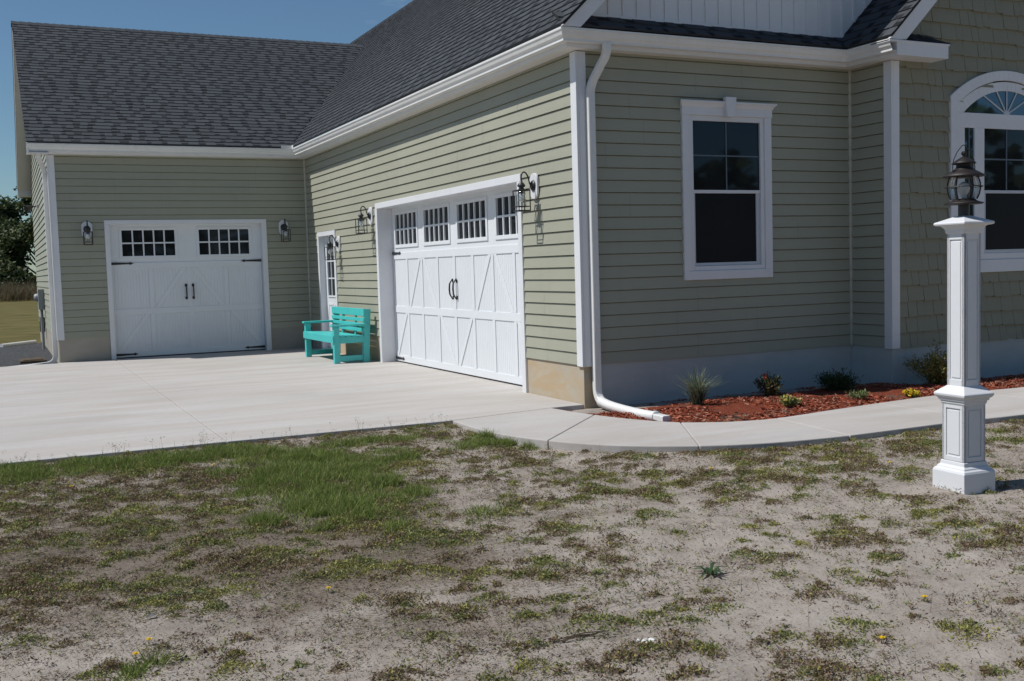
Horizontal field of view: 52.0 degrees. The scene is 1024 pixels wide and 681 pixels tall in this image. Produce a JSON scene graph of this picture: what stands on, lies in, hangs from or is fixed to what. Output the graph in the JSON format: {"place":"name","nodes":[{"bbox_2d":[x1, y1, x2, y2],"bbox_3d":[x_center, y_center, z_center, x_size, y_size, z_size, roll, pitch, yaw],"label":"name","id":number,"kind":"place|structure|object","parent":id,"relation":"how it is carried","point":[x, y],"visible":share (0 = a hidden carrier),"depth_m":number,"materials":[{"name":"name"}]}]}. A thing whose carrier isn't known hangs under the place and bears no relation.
{"place":"outdoors","nodes":[
{"label":"outdoors","id":0,"kind":"place"},
{"bbox_2d":[0,279,36,301],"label":"tall dry grass","id":1,"kind":"structure","parent":0,"point":[14,292],"depth_m":78.89,"materials":[{"name":"beige plant"}]},
{"bbox_2d":[0,0,412,275],"label":"sky","id":2,"kind":"structure","parent":0,"point":[332,21],"materials":[{"name":"blue"}]},
{"bbox_2d":[2,414,451,469],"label":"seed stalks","id":3,"kind":"object","parent":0,"point":[211,440],"visible":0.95,"depth_m":8.80,"materials":[{"name":"brown plant"}]},
{"bbox_2d":[0,347,583,463],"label":"driveway","id":4,"kind":"structure","parent":0,"point":[58,411],"depth_m":11.82,"materials":[{"name":"concrete"}]},
{"bbox_2d":[302,306,370,363],"bbox_3d":[-2.878,-0.111,17.169,0.640,0.838,1.790,-4,4,-26],"label":"garden bench","id":5,"kind":"object","parent":4,"relation":"on","point":[335,337],"visible":1,"depth_m":16.57,"materials":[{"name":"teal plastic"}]},
{"bbox_2d":[0,426,1018,680],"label":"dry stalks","id":6,"kind":"object","parent":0,"point":[486,550],"visible":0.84,"depth_m":5.27,"materials":[{"name":"beige plant"}]},
{"bbox_2d":[0,298,1023,680],"bbox_3d":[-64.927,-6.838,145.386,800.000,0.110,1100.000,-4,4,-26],"label":"ground","id":7,"kind":"structure","parent":0,"point":[18,320],"depth_m":4.98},
{"bbox_2d":[0,195,30,257],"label":"tree","id":8,"kind":"object","parent":7,"relation":"on","point":[7,210],"visible":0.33,"depth_m":104.58,"materials":[{"name":"green plant"}]},
{"bbox_2d":[0,246,32,282],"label":"tree","id":9,"kind":"object","parent":7,"relation":"on","point":[5,257],"visible":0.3,"depth_m":96.40,"materials":[{"name":"green plant"}]},
{"bbox_2d":[0,186,35,273],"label":"tree","id":10,"kind":"object","parent":7,"relation":"on","point":[16,241],"visible":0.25,"depth_m":96.15,"materials":[{"name":"green plant"}]},
{"bbox_2d":[0,257,36,287],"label":"undergrowth","id":11,"kind":"object","parent":7,"relation":"on","point":[22,274],"visible":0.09,"depth_m":94.25,"materials":[{"name":"green plant"}]},
{"bbox_2d":[0,343,57,366],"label":"gravel strip","id":12,"kind":"object","parent":7,"relation":"on","point":[11,355],"visible":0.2,"depth_m":21.51,"materials":[{"name":"grey gravel"}]},
{"bbox_2d":[0,340,36,346],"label":"pvc pipe","id":13,"kind":"object","parent":12,"relation":"on","point":[19,343],"visible":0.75,"depth_m":24.43,"materials":[{"name":"white plastic"}]},
{"bbox_2d":[19,357,45,363],"bbox_3d":[-8.832,0.390,19.361,0.430,0.115,0.700,-4,4,-26],"label":"wooden board","id":14,"kind":"object","parent":12,"relation":"on","point":[32,360],"visible":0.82,"depth_m":19.11,"materials":[{"name":"brown wood"}]},
{"bbox_2d":[0,428,540,680],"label":"long grass","id":15,"kind":"structure","parent":7,"relation":"on","point":[315,458],"depth_m":7.76,"materials":[{"name":"green plant"}]},
{"bbox_2d":[0,417,1023,680],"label":"grass","id":16,"kind":"structure","parent":7,"relation":"on","point":[378,671],"depth_m":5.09,"materials":[{"name":"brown plant"}]},
{"bbox_2d":[0,422,1023,680],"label":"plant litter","id":17,"kind":"object","parent":7,"relation":"on","point":[552,572],"visible":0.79,"depth_m":5.46,"materials":[{"name":"brown plant"}]},
{"bbox_2d":[11,0,1023,421],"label":"house","id":18,"kind":"structure","parent":7,"relation":"on","point":[739,196],"depth_m":12.16,"materials":[{"name":"green plastic"}]},
{"bbox_2d":[24,204,37,212],"bbox_3d":[-10.440,-2.874,22.794,0.284,0.183,0.441,-4,4,-26],"label":"flood light","id":19,"kind":"object","parent":18,"relation":"attached to","point":[27,208],"visible":1,"depth_m":22.64,"materials":[{"name":"black metal"}]},
{"bbox_2d":[34,289,44,348],"bbox_3d":[-10.278,-0.439,22.876,0.200,1.360,0.680,-4,4,-26],"label":"electric meter","id":20,"kind":"object","parent":18,"relation":"attached to","point":[39,296],"visible":0.97,"depth_m":22.62,"materials":[{"name":"grey metal"}]},
{"bbox_2d":[81,220,92,244],"bbox_3d":[-7.306,-1.857,18.087,0.176,0.430,0.246,-4,4,-26],"label":"wall lantern","id":21,"kind":"object","parent":18,"relation":"attached to","point":[86,229],"depth_m":18.07,"materials":[{"name":"black metal"}]},
{"bbox_2d":[109,224,265,358],"bbox_3d":[-5.858,-0.926,19.111,2.658,2.369,0.121,-4,4,-26],"label":"garage door","id":22,"kind":"structure","parent":18,"relation":"in","point":[179,289],"depth_m":19.09,"materials":[{"name":"white metal"}]},
{"bbox_2d":[279,219,290,241],"bbox_3d":[-4.229,-2.053,19.577,0.176,0.430,0.246,-4,4,-26],"label":"wall lantern","id":23,"kind":"object","parent":18,"relation":"attached to","point":[283,228],"depth_m":19.57,"materials":[{"name":"black metal"}]},
{"bbox_2d":[324,236,335,347],"bbox_3d":[-3.184,-0.857,18.871,0.054,2.040,0.950,-4,4,-26],"label":"entry door","id":24,"kind":"structure","parent":18,"relation":"in","point":[330,270],"depth_m":19.09,"materials":[{"name":"white metal"}]},
{"bbox_2d":[324,235,340,259],"bbox_3d":[-3.079,-1.596,18.012,0.246,0.430,0.176,-4,4,-26],"label":"wall lantern","id":25,"kind":"object","parent":18,"relation":"attached to","point":[337,243],"depth_m":17.98,"materials":[{"name":"black metal"}]},
{"bbox_2d":[355,206,372,233],"bbox_3d":[-2.307,-1.884,16.378,0.246,0.430,0.176,-4,4,-26],"label":"wall lantern","id":26,"kind":"object","parent":18,"relation":"attached to","point":[369,216],"depth_m":16.35,"materials":[{"name":"black metal"}]},
{"bbox_2d":[392,186,522,386],"bbox_3d":[-0.775,-0.729,14.146,0.121,2.376,4.875,-4,4,-26],"label":"garage door","id":27,"kind":"structure","parent":18,"relation":"in","point":[456,259],"depth_m":13.97,"materials":[{"name":"white metal"}]},
{"bbox_2d":[512,171,538,211],"bbox_3d":[0.145,-1.612,11.351,0.246,0.430,0.176,-4,4,-26],"label":"wall lantern","id":28,"kind":"object","parent":18,"relation":"attached to","point":[533,181],"depth_m":11.32,"materials":[{"name":"black metal"}]},
{"bbox_2d":[680,97,776,279],"bbox_3d":[2.333,-1.639,11.358,1.275,1.938,0.160,-4,4,-26],"label":"window","id":29,"kind":"structure","parent":18,"relation":"in","point":[726,147],"depth_m":11.37,"materials":[{"name":"white plastic"}]},
{"bbox_2d":[948,71,1023,271],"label":"window","id":30,"kind":"structure","parent":18,"relation":"in","point":[989,121],"depth_m":12.27,"materials":[{"name":"white plastic"}]},
{"bbox_2d":[558,630,606,641],"bbox_3d":[0.297,1.200,4.266,0.243,0.015,0.052,-3,4,-22],"label":"dead twig","id":31,"kind":"object","parent":7,"relation":"on","point":[574,636],"visible":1,"depth_m":4.26,"materials":[{"name":"wood"}]},
{"bbox_2d":[637,638,655,641],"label":"white litter","id":32,"kind":"object","parent":7,"relation":"on","point":[652,639],"visible":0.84,"depth_m":4.23,"materials":[{"name":"plastic"}]},
{"bbox_2d":[691,562,726,577],"bbox_3d":[0.960,1.111,5.060,0.190,0.034,0.184,-4,4,-26],"label":"rosette weed","id":33,"kind":"object","parent":7,"relation":"on","point":[710,571],"visible":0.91,"depth_m":5.08,"materials":[{"name":"green plant"}]},
{"bbox_2d":[453,387,1023,452],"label":"walkway","id":34,"kind":"structure","parent":7,"relation":"on","point":[553,428],"depth_m":9.03,"materials":[{"name":"concrete"}]},
{"bbox_2d":[566,374,1023,422],"bbox_3d":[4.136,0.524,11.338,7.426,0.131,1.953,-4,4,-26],"label":"bark mulch","id":35,"kind":"object","parent":7,"relation":"on","point":[984,381],"visible":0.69,"depth_m":10.46,"materials":[{"name":"red wood"}]},
{"bbox_2d":[753,371,784,396],"bbox_3d":[2.707,0.475,11.053,0.311,0.300,0.330,-5,6,-43],"label":"rose shrub","id":36,"kind":"object","parent":35,"relation":"on","point":[768,383],"visible":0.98,"depth_m":11.02,"materials":[{"name":"green plant"}]},
{"bbox_2d":[779,394,801,405],"bbox_3d":[2.707,0.587,10.202,0.232,0.149,0.264,-1,4,12],"label":"flowering perennial","id":37,"kind":"object","parent":35,"relation":"on","point":[786,400],"visible":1,"depth_m":10.17,"materials":[{"name":"yellow plant"}]},
{"bbox_2d":[813,367,863,391],"bbox_3d":[3.484,0.415,11.252,0.564,0.281,0.530,-4,4,-26],"label":"round shrub","id":38,"kind":"object","parent":35,"relation":"on","point":[831,381],"visible":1,"depth_m":11.18,"materials":[{"name":"green plant"}]},
{"bbox_2d":[845,389,869,398],"bbox_3d":[3.495,0.546,10.622,0.261,0.132,0.247,-1,4,9],"label":"pale perennial","id":39,"kind":"object","parent":35,"relation":"on","point":[861,394],"visible":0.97,"depth_m":10.59,"materials":[{"name":"green plant"}]},
{"bbox_2d":[902,388,920,397],"bbox_3d":[4.085,0.549,10.768,0.194,0.124,0.220,0,4,17],"label":"yellow perennial","id":40,"kind":"object","parent":35,"relation":"on","point":[912,393],"visible":0.96,"depth_m":10.73,"materials":[{"name":"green plant"}]},
{"bbox_2d":[902,338,946,384],"bbox_3d":[4.647,0.241,11.515,0.703,0.555,0.651,0,4,22],"label":"spiky shrub","id":41,"kind":"object","parent":35,"relation":"on","point":[939,374],"visible":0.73,"depth_m":11.42,"materials":[{"name":"green plant"}]},
{"bbox_2d":[933,145,994,493],"bbox_3d":[2.897,-0.123,6.739,0.266,2.246,0.266,-3,4,-23],"label":"lamp post","id":42,"kind":"object","parent":7,"relation":"on","point":[963,395],"visible":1,"depth_m":6.69,"materials":[{"name":"white plastic"}]},
{"bbox_2d":[669,366,722,404],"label":"ornamental grass","id":43,"kind":"object","parent":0,"point":[697,391],"depth_m":10.40,"materials":[{"name":"green plant"}]}
]}

